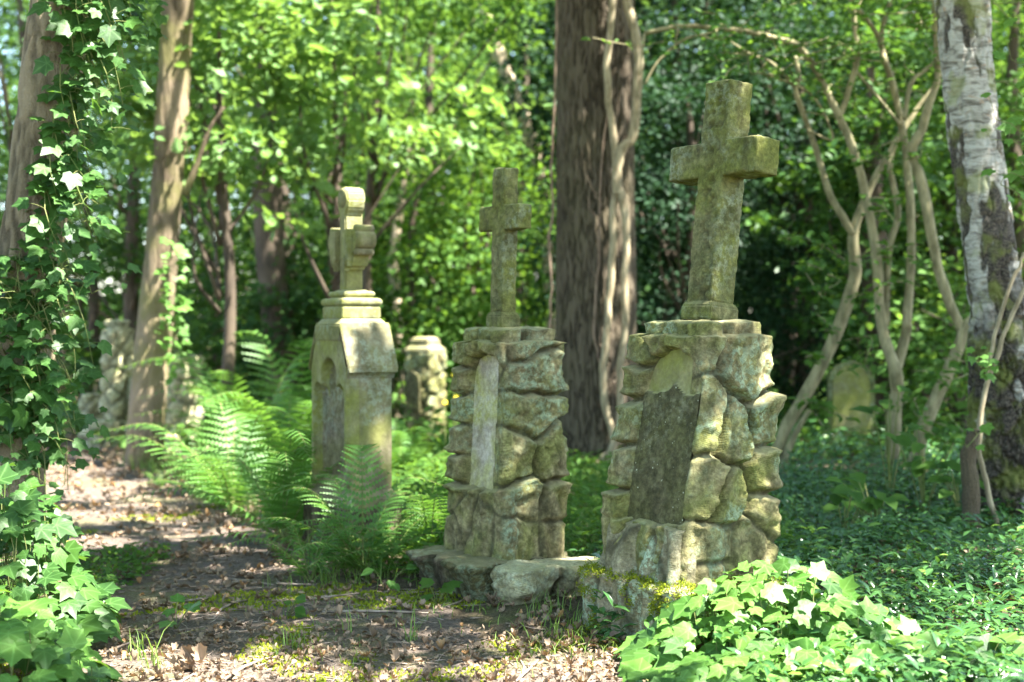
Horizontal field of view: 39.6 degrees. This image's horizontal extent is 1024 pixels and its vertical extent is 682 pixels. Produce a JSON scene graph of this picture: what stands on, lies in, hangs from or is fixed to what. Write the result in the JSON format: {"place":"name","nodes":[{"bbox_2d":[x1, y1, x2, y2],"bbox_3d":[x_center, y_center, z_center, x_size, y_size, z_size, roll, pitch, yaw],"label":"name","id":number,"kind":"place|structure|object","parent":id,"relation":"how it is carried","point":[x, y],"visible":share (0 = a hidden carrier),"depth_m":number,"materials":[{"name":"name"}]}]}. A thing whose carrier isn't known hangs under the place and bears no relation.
{"place":"outdoors","nodes":[
{"label":"outdoors","id":0,"kind":"place"},
{"bbox_2d":[46,447,643,681],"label":"path","id":1,"kind":"structure","parent":0,"point":[94,521],"depth_m":5.00,"materials":[{"name":"brown soil"}]},
{"bbox_2d":[157,593,201,628],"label":"weed","id":2,"kind":"object","parent":1,"relation":"on","point":[191,607],"visible":1,"depth_m":4.62,"materials":[{"name":"green plant"}]},
{"bbox_2d":[166,642,207,673],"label":"crumpled leaf","id":3,"kind":"object","parent":1,"relation":"on","point":[186,658],"visible":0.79,"depth_m":4.09,"materials":[{"name":"beige plant"}]},
{"bbox_2d":[68,398,311,516],"bbox_3d":[-1.484,0.628,7.496,1.135,0.610,1.391,-1,1,-44],"label":"fern","id":4,"kind":"object","parent":1,"relation":"on","point":[234,485],"visible":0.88,"depth_m":7.47,"materials":[{"name":"green plant"}]},
{"bbox_2d":[135,429,279,507],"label":"fern","id":5,"kind":"object","parent":1,"relation":"on","point":[188,486],"visible":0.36,"depth_m":7.80,"materials":[{"name":"green plant"}]},
{"bbox_2d":[110,429,401,542],"bbox_3d":[-1.073,0.644,6.578,1.225,0.542,1.307,0,1,0],"label":"fern","id":6,"kind":"object","parent":1,"relation":"on","point":[290,501],"visible":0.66,"depth_m":6.31,"materials":[{"name":"green plant"}]},
{"bbox_2d":[284,594,306,617],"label":"weed","id":7,"kind":"object","parent":1,"relation":"on","point":[299,612],"visible":0.84,"depth_m":4.78,"materials":[{"name":"green plant"}]},
{"bbox_2d":[214,517,397,582],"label":"fern","id":8,"kind":"object","parent":1,"relation":"on","point":[299,566],"visible":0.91,"depth_m":5.54,"materials":[{"name":"green plant"}]},
{"bbox_2d":[0,500,624,681],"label":"moss","id":9,"kind":"object","parent":1,"relation":"on","point":[366,604],"visible":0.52,"depth_m":4.88,"materials":[{"name":"green plant"}]},
{"bbox_2d":[10,539,621,681],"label":"fallen twigs","id":10,"kind":"object","parent":1,"relation":"on","point":[343,611],"visible":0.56,"depth_m":4.81,"materials":[{"name":"brown wood"}]},
{"bbox_2d":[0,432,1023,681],"bbox_3d":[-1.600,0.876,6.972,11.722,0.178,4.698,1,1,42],"label":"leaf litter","id":11,"kind":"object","parent":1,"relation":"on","point":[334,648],"visible":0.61,"depth_m":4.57,"materials":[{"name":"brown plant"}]},
{"bbox_2d":[0,0,1006,316],"label":"sky","id":12,"kind":"structure","parent":0,"point":[109,280],"materials":[{"name":"white"}]},
{"bbox_2d":[2,371,1023,681],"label":"ground","id":13,"kind":"structure","parent":0,"point":[492,615],"depth_m":4.93,"materials":[{"name":"soil"}]},
{"bbox_2d":[0,0,97,579],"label":"ivy clad tree","id":14,"kind":"object","parent":13,"relation":"on","point":[25,138],"visible":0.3,"depth_m":5.43,"materials":[{"name":"green plant"}]},
{"bbox_2d":[0,0,167,501],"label":"climbing ivy","id":15,"kind":"object","parent":14,"relation":"attached to","point":[30,403],"visible":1,"depth_m":5.30,"materials":[{"name":"green plant"}]},
{"bbox_2d":[0,589,122,681],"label":"ground ivy","id":16,"kind":"object","parent":13,"relation":"on","point":[65,653],"visible":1,"depth_m":3.68,"materials":[{"name":"green plant"}]},
{"bbox_2d":[0,462,131,642],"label":"ground ivy","id":17,"kind":"object","parent":13,"relation":"on","point":[47,564],"visible":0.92,"depth_m":4.30,"materials":[{"name":"green plant"}]},
{"bbox_2d":[34,575,98,613],"bbox_3d":[-1.564,0.881,4.909,0.228,0.210,0.189,10,-5,-34],"label":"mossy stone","id":18,"kind":"object","parent":13,"relation":"on","point":[49,594],"visible":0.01,"depth_m":4.83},
{"bbox_2d":[0,0,150,336],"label":"leafy tree","id":19,"kind":"object","parent":13,"relation":"on","point":[15,106],"visible":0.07,"depth_m":18.49,"materials":[{"name":"green plant"}]},
{"bbox_2d":[0,0,227,388],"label":"leafy tree","id":20,"kind":"object","parent":13,"relation":"on","point":[14,98],"visible":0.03,"depth_m":21.93,"materials":[{"name":"green plant"}]},
{"bbox_2d":[0,0,229,226],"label":"leafy tree","id":21,"kind":"object","parent":13,"relation":"on","point":[21,18],"visible":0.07,"depth_m":14.44,"materials":[{"name":"green plant"}]},
{"bbox_2d":[0,110,253,404],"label":"leafy tree","id":22,"kind":"object","parent":13,"relation":"on","point":[93,316],"visible":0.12,"depth_m":16.92,"materials":[{"name":"green plant"}]},
{"bbox_2d":[78,320,209,452],"bbox_3d":[-3.003,0.375,11.321,1.498,1.092,0.434,1,1,40],"label":"grave monument","id":23,"kind":"object","parent":13,"relation":"on","point":[113,398],"visible":0.56,"depth_m":11.41,"materials":[{"name":"stone"}]},
{"bbox_2d":[139,469,174,486],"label":"fern","id":24,"kind":"object","parent":13,"relation":"on","point":[151,477],"visible":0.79,"depth_m":8.65,"materials":[{"name":"green plant"}]},
{"bbox_2d":[124,0,224,469],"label":"bare trunk tree","id":25,"kind":"object","parent":13,"relation":"on","point":[167,190],"visible":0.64,"depth_m":9.89,"materials":[{"name":"brown plant"}]},
{"bbox_2d":[154,237,196,402],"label":"climbing ivy","id":26,"kind":"object","parent":25,"relation":"attached to","point":[180,251],"visible":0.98,"depth_m":9.78,"materials":[{"name":"green plant"}]},
{"bbox_2d":[0,1,352,342],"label":"leafy tree","id":27,"kind":"object","parent":13,"relation":"on","point":[131,241],"visible":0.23,"depth_m":15.42,"materials":[{"name":"green plant"}]},
{"bbox_2d":[0,0,365,380],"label":"leafy tree","id":28,"kind":"object","parent":13,"relation":"on","point":[207,116],"depth_m":20.93,"materials":[{"name":"green plant"}]},
{"bbox_2d":[55,176,372,398],"bbox_3d":[-3.794,-0.478,17.612,4.477,3.440,4.033,0,1,0],"label":"leafy tree","id":29,"kind":"object","parent":13,"relation":"on","point":[214,356],"visible":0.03,"depth_m":17.27,"materials":[{"name":"green plant"}]},
{"bbox_2d":[77,0,393,453],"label":"oak sapling","id":30,"kind":"object","parent":13,"relation":"on","point":[218,171],"visible":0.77,"depth_m":10.53,"materials":[{"name":"green plant"}]},
{"bbox_2d":[98,352,412,465],"bbox_3d":[-1.821,0.459,9.696,2.012,0.778,1.441,0,1,-21],"label":"fern","id":31,"kind":"object","parent":13,"relation":"on","point":[218,385],"visible":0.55,"depth_m":9.44,"materials":[{"name":"green plant"}]},
{"bbox_2d":[78,1,444,389],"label":"leafy tree","id":32,"kind":"object","parent":13,"relation":"on","point":[305,211],"visible":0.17,"depth_m":14.67,"materials":[{"name":"green plant"}]},
{"bbox_2d":[150,391,405,480],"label":"fern","id":33,"kind":"object","parent":13,"relation":"on","point":[289,422],"visible":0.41,"depth_m":8.07,"materials":[{"name":"green plant"}]},
{"bbox_2d":[251,0,306,418],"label":"dark trunk tree","id":34,"kind":"object","parent":13,"relation":"on","point":[265,246],"visible":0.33,"depth_m":13.47,"materials":[{"name":"brown plant"}]},
{"bbox_2d":[94,239,469,420],"bbox_3d":[-2.200,0.060,14.041,3.634,2.198,3.160,0,1,0],"label":"bush","id":35,"kind":"object","parent":13,"relation":"on","point":[303,316],"visible":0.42,"depth_m":13.43,"materials":[{"name":"green plant"}]},
{"bbox_2d":[160,330,416,441],"bbox_3d":[-1.630,0.391,10.355,1.942,0.942,1.757,0,1,0],"label":"fern","id":36,"kind":"object","parent":13,"relation":"on","point":[270,387],"visible":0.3,"depth_m":10.19,"materials":[{"name":"green plant"}]},
{"bbox_2d":[183,444,447,572],"bbox_3d":[-0.741,0.674,5.649,1.134,0.513,0.766,0,1,-27],"label":"fern","id":37,"kind":"object","parent":13,"relation":"on","point":[348,543],"visible":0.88,"depth_m":5.71,"materials":[{"name":"green plant"}]},
{"bbox_2d":[122,0,544,257],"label":"leafy tree","id":38,"kind":"object","parent":13,"relation":"on","point":[416,102],"visible":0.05,"depth_m":19.42,"materials":[{"name":"green plant"}]},
{"bbox_2d":[179,143,488,376],"bbox_3d":[-2.463,-1.080,20.982,5.193,4.373,4.155,0,1,0],"label":"leafy tree","id":39,"kind":"object","parent":13,"relation":"on","point":[415,294],"visible":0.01,"depth_m":20.70,"materials":[{"name":"green plant"}]},
{"bbox_2d":[128,0,552,297],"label":"oak sapling","id":40,"kind":"object","parent":13,"relation":"on","point":[316,145],"visible":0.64,"depth_m":11.47,"materials":[{"name":"green plant"}]},
{"bbox_2d":[303,187,402,556],"bbox_3d":[-0.700,0.155,6.202,0.286,1.648,0.454,0,1,-30],"label":"grave monument","id":41,"kind":"object","parent":13,"relation":"on","point":[353,365],"visible":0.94,"depth_m":6.09,"materials":[{"name":"stone"}]},
{"bbox_2d":[203,0,554,290],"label":"leafy tree","id":42,"kind":"object","parent":13,"relation":"on","point":[490,26],"visible":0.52,"depth_m":12.95,"materials":[{"name":"green plant"}]},
{"bbox_2d":[234,134,535,403],"bbox_3d":[-1.506,-0.657,16.408,3.513,3.401,3.784,0,1,-18],"label":"leafy tree","id":43,"kind":"object","parent":13,"relation":"on","point":[381,218],"visible":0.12,"depth_m":16.15,"materials":[{"name":"green plant"}]},
{"bbox_2d":[361,563,416,590],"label":"weed","id":44,"kind":"object","parent":13,"relation":"on","point":[392,584],"visible":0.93,"depth_m":5.30,"materials":[{"name":"green plant"}]},
{"bbox_2d":[336,509,444,559],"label":"fern","id":45,"kind":"object","parent":13,"relation":"on","point":[409,530],"visible":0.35,"depth_m":5.79,"materials":[{"name":"green plant"}]},
{"bbox_2d":[246,27,550,350],"bbox_3d":[-1.632,-2.364,23.814,6.134,6.387,5.696,0,1,0],"label":"leafy tree","id":46,"kind":"object","parent":13,"relation":"on","point":[436,72],"visible":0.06,"depth_m":23.58,"materials":[{"name":"green plant"}]},
{"bbox_2d":[242,0,555,337],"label":"leafy tree","id":47,"kind":"object","parent":13,"relation":"on","point":[429,102],"visible":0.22,"depth_m":16.03,"materials":[{"name":"green plant"}]},
{"bbox_2d":[388,126,410,416],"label":"slim tree","id":48,"kind":"object","parent":13,"relation":"on","point":[393,237],"visible":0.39,"depth_m":14.75,"materials":[{"name":"brown plant"}]},
{"bbox_2d":[403,173,424,413],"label":"slim tree","id":49,"kind":"object","parent":13,"relation":"on","point":[415,204],"visible":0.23,"depth_m":15.16,"materials":[{"name":"brown plant"}]},
{"bbox_2d":[0,436,840,615],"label":"ground cover","id":50,"kind":"object","parent":13,"relation":"on","point":[588,515],"visible":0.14,"depth_m":6.05,"materials":[{"name":"green plant"}]},
{"bbox_2d":[392,418,449,479],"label":"fern","id":51,"kind":"object","parent":13,"relation":"on","point":[401,454],"visible":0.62,"depth_m":8.53,"materials":[{"name":"green plant"}]},
{"bbox_2d":[403,337,446,440],"bbox_3d":[-0.724,0.440,11.805,0.335,0.950,0.276,1,1,38],"label":"grave monument","id":52,"kind":"object","parent":13,"relation":"on","point":[425,366],"visible":0.74,"depth_m":11.70,"materials":[{"name":"stone"}]},
{"bbox_2d":[392,415,459,450],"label":"fern","id":53,"kind":"object","parent":13,"relation":"on","point":[447,427],"visible":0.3,"depth_m":10.27,"materials":[{"name":"green plant"}]},
{"bbox_2d":[404,494,448,545],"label":"fern","id":54,"kind":"object","parent":13,"relation":"on","point":[425,523],"visible":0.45,"depth_m":5.77,"materials":[{"name":"green plant"}]},
{"bbox_2d":[399,474,453,546],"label":"fern","id":55,"kind":"object","parent":13,"relation":"on","point":[425,491],"visible":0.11,"depth_m":6.08,"materials":[{"name":"green plant"}]},
{"bbox_2d":[419,577,462,603],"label":"weed","id":56,"kind":"object","parent":13,"relation":"on","point":[449,587],"visible":0.92,"depth_m":5.03,"materials":[{"name":"green plant"}]},
{"bbox_2d":[46,432,857,681],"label":"grass","id":57,"kind":"structure","parent":13,"relation":"on","point":[324,579],"depth_m":5.07,"materials":[{"name":"green plant"}]},
{"bbox_2d":[442,373,461,460],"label":"yellow wildflower","id":58,"kind":"object","parent":13,"relation":"on","point":[446,402],"visible":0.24,"depth_m":9.51,"materials":[{"name":"yellow plant"}]},
{"bbox_2d":[303,93,642,416],"bbox_3d":[-0.300,-0.707,13.617,3.557,3.308,3.394,0,1,36],"label":"leafy tree","id":59,"kind":"object","parent":13,"relation":"on","point":[454,314],"visible":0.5,"depth_m":13.24,"materials":[{"name":"green plant"}]},
{"bbox_2d":[405,167,598,604],"bbox_3d":[-0.028,0.177,5.221,0.566,1.647,0.719,0,1,-33],"label":"grave monument","id":60,"kind":"object","parent":13,"relation":"on","point":[508,489],"visible":0.88,"depth_m":5.15,"materials":[{"name":"stone"}]},
{"bbox_2d":[54,369,967,472],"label":"undergrowth","id":61,"kind":"object","parent":13,"relation":"on","point":[787,405],"visible":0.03,"depth_m":10.86,"materials":[{"name":"green plant"}]},
{"bbox_2d":[0,0,1023,375],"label":"distant woods","id":62,"kind":"object","parent":13,"relation":"on","point":[14,80],"visible":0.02,"depth_m":29.11,"materials":[{"name":"green plant"}]},
{"bbox_2d":[478,3,555,337],"bbox_3d":[0.013,-1.745,15.981,1.029,5.326,0.160,0,1,0],"label":"slim tree","id":63,"kind":"object","parent":13,"relation":"on","point":[498,56],"visible":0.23,"depth_m":15.92,"materials":[{"name":"brown plant"}]},
{"bbox_2d":[369,0,686,325],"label":"leafy tree","id":64,"kind":"object","parent":13,"relation":"on","point":[460,58],"visible":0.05,"depth_m":19.78,"materials":[{"name":"green plant"}]},
{"bbox_2d":[556,0,637,468],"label":"oak tree","id":65,"kind":"object","parent":13,"relation":"on","point":[581,117],"visible":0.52,"depth_m":9.46,"materials":[{"name":"brown plant"}]},
{"bbox_2d":[547,0,557,328],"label":"thin vine","id":66,"kind":"object","parent":65,"relation":"hanging from","point":[551,155],"visible":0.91,"depth_m":9.40,"materials":[{"name":"plant"}]},
{"bbox_2d":[586,116,616,384],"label":"thin vine","id":67,"kind":"object","parent":65,"relation":"attached to","point":[598,267],"visible":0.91,"depth_m":9.39,"materials":[{"name":"brown plant"}]},
{"bbox_2d":[592,0,617,473],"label":"woody vine","id":68,"kind":"object","parent":65,"relation":"attached to","point":[605,406],"visible":0.92,"depth_m":9.30,"materials":[{"name":"brown wood"}]},
{"bbox_2d":[605,0,643,465],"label":"woody vine","id":69,"kind":"object","parent":13,"relation":"on","point":[623,146],"visible":0.85,"depth_m":9.29,"materials":[{"name":"brown wood"}]},
{"bbox_2d":[419,0,924,320],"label":"yew tree","id":70,"kind":"object","parent":13,"relation":"on","point":[536,84],"visible":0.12,"depth_m":14.31,"materials":[{"name":"green plant"}]},
{"bbox_2d":[575,79,786,649],"bbox_3d":[0.533,0.098,4.457,0.530,1.856,0.568,0,1,-34],"label":"grave monument","id":71,"kind":"object","parent":13,"relation":"on","point":[689,504],"visible":0.88,"depth_m":4.37,"materials":[{"name":"stone"}]},
{"bbox_2d":[478,11,888,396],"bbox_3d":[1.619,-0.689,12.666,3.321,4.321,3.368,0,1,30],"label":"yew tree","id":72,"kind":"object","parent":13,"relation":"on","point":[677,299],"visible":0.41,"depth_m":12.39,"materials":[{"name":"green plant"}]},
{"bbox_2d":[472,0,938,375],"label":"yew tree","id":73,"kind":"object","parent":13,"relation":"on","point":[649,302],"visible":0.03,"depth_m":20.83,"materials":[{"name":"green plant"}]},
{"bbox_2d":[613,556,900,671],"bbox_3d":[0.768,0.783,4.049,0.949,0.334,0.718,0,1,0],"label":"ground ivy","id":74,"kind":"object","parent":13,"relation":"on","point":[673,637],"visible":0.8,"depth_m":3.96,"materials":[{"name":"green plant"}]},
{"bbox_2d":[617,638,929,681],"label":"ground ivy","id":75,"kind":"object","parent":13,"relation":"on","point":[693,667],"visible":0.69,"depth_m":3.71,"materials":[{"name":"green plant"}]},
{"bbox_2d":[540,0,1023,396],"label":"leafy tree","id":76,"kind":"object","parent":13,"relation":"on","point":[833,8],"visible":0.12,"depth_m":14.70,"materials":[{"name":"green plant"}]},
{"bbox_2d":[581,0,1008,464],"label":"multi stem shrub","id":77,"kind":"object","parent":13,"relation":"on","point":[894,359],"visible":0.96,"depth_m":8.55,"materials":[{"name":"brown plant"}]},
{"bbox_2d":[567,410,1023,681],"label":"periwinkle carpet","id":78,"kind":"object","parent":13,"relation":"on","point":[818,486],"visible":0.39,"depth_m":5.23,"materials":[{"name":"green plant"}]},
{"bbox_2d":[635,0,963,420],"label":"yew tree","id":79,"kind":"object","parent":13,"relation":"on","point":[800,369],"visible":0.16,"depth_m":13.08,"materials":[{"name":"green plant"}]},
{"bbox_2d":[730,33,939,471],"bbox_3d":[2.015,-0.527,8.727,1.320,2.688,0.477,0,1,0],"label":"multi stem shrub","id":80,"kind":"object","parent":13,"relation":"on","point":[823,358],"visible":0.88,"depth_m":8.83,"materials":[{"name":"brown plant"}]},
{"bbox_2d":[827,360,874,449],"bbox_3d":[2.479,0.537,10.402,0.340,0.789,0.101,0,1,12],"label":"headstone","id":81,"kind":"object","parent":13,"relation":"on","point":[847,389],"visible":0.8,"depth_m":10.35,"materials":[{"name":"stone"}]},
{"bbox_2d":[740,23,966,431],"bbox_3d":[2.890,-0.761,11.685,2.051,3.723,1.975,0,1,24],"label":"leafy tree","id":82,"kind":"object","parent":13,"relation":"on","point":[870,130],"visible":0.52,"depth_m":11.52,"materials":[{"name":"green plant"}]},
{"bbox_2d":[823,490,886,539],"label":"seedling","id":83,"kind":"object","parent":13,"relation":"on","point":[857,496],"visible":0.75,"depth_m":6.18,"materials":[{"name":"green plant"}]},
{"bbox_2d":[695,614,1023,681],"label":"ground ivy","id":84,"kind":"object","parent":13,"relation":"on","point":[906,627],"visible":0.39,"depth_m":3.79,"materials":[{"name":"green plant"}]},
{"bbox_2d":[825,472,909,530],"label":"seedling","id":85,"kind":"object","parent":13,"relation":"on","point":[857,480],"visible":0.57,"depth_m":6.27,"materials":[{"name":"green plant"}]},
{"bbox_2d":[742,0,1023,418],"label":"leafy tree","id":86,"kind":"object","parent":13,"relation":"on","point":[953,252],"visible":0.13,"depth_m":13.07,"materials":[{"name":"green plant"}]},
{"bbox_2d":[847,385,928,496],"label":"seedling","id":87,"kind":"object","parent":13,"relation":"on","point":[885,403],"visible":0.77,"depth_m":7.24,"materials":[{"name":"green plant"}]},
{"bbox_2d":[758,0,1023,372],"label":"leafy tree","id":88,"kind":"object","parent":13,"relation":"on","point":[894,3],"visible":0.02,"depth_m":16.25,"materials":[{"name":"green plant"}]},
{"bbox_2d":[767,0,1023,393],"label":"leafy tree","id":89,"kind":"object","parent":13,"relation":"on","point":[1007,110],"visible":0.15,"depth_m":12.42,"materials":[{"name":"green plant"}]},
{"bbox_2d":[768,0,1023,381],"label":"leafy tree","id":90,"kind":"object","parent":13,"relation":"on","point":[825,14],"depth_m":19.63,"materials":[{"name":"green plant"}]},
{"bbox_2d":[802,251,1023,434],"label":"leafy tree","id":91,"kind":"object","parent":13,"relation":"on","point":[959,396],"visible":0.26,"depth_m":10.86,"materials":[{"name":"green plant"}]},
{"bbox_2d":[882,424,964,514],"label":"seedling","id":92,"kind":"object","parent":13,"relation":"on","point":[917,464],"visible":0.78,"depth_m":6.79,"materials":[{"name":"green plant"}]},
{"bbox_2d":[864,0,1023,461],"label":"multi stem shrub","id":93,"kind":"object","parent":13,"relation":"on","point":[930,411],"visible":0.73,"depth_m":8.30,"materials":[{"name":"brown plant"}]},
{"bbox_2d":[921,460,984,514],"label":"seedling","id":94,"kind":"object","parent":13,"relation":"on","point":[937,478],"visible":0.58,"depth_m":6.60,"materials":[{"name":"green plant"}]},
{"bbox_2d":[960,428,981,536],"bbox_3d":[2.061,0.676,6.359,0.113,0.572,0.092,0,1,0],"label":"short stump","id":95,"kind":"object","parent":13,"relation":"on","point":[971,499],"visible":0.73,"depth_m":6.33,"materials":[{"name":"brown plant"}]},
{"bbox_2d":[934,0,1023,524],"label":"birch tree","id":96,"kind":"object","parent":13,"relation":"on","point":[985,219],"visible":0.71,"depth_m":6.68,"materials":[{"name":"grey plant"}]},
{"bbox_2d":[948,17,1023,450],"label":"climbing ivy","id":97,"kind":"object","parent":96,"relation":"attached to","point":[1008,125],"visible":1,"depth_m":5.98,"materials":[{"name":"green plant"}]},
{"bbox_2d":[977,252,1023,533],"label":"woody vine","id":98,"kind":"object","parent":13,"relation":"on","point":[988,494],"visible":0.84,"depth_m":6.41,"materials":[{"name":"plant"}]}
]}

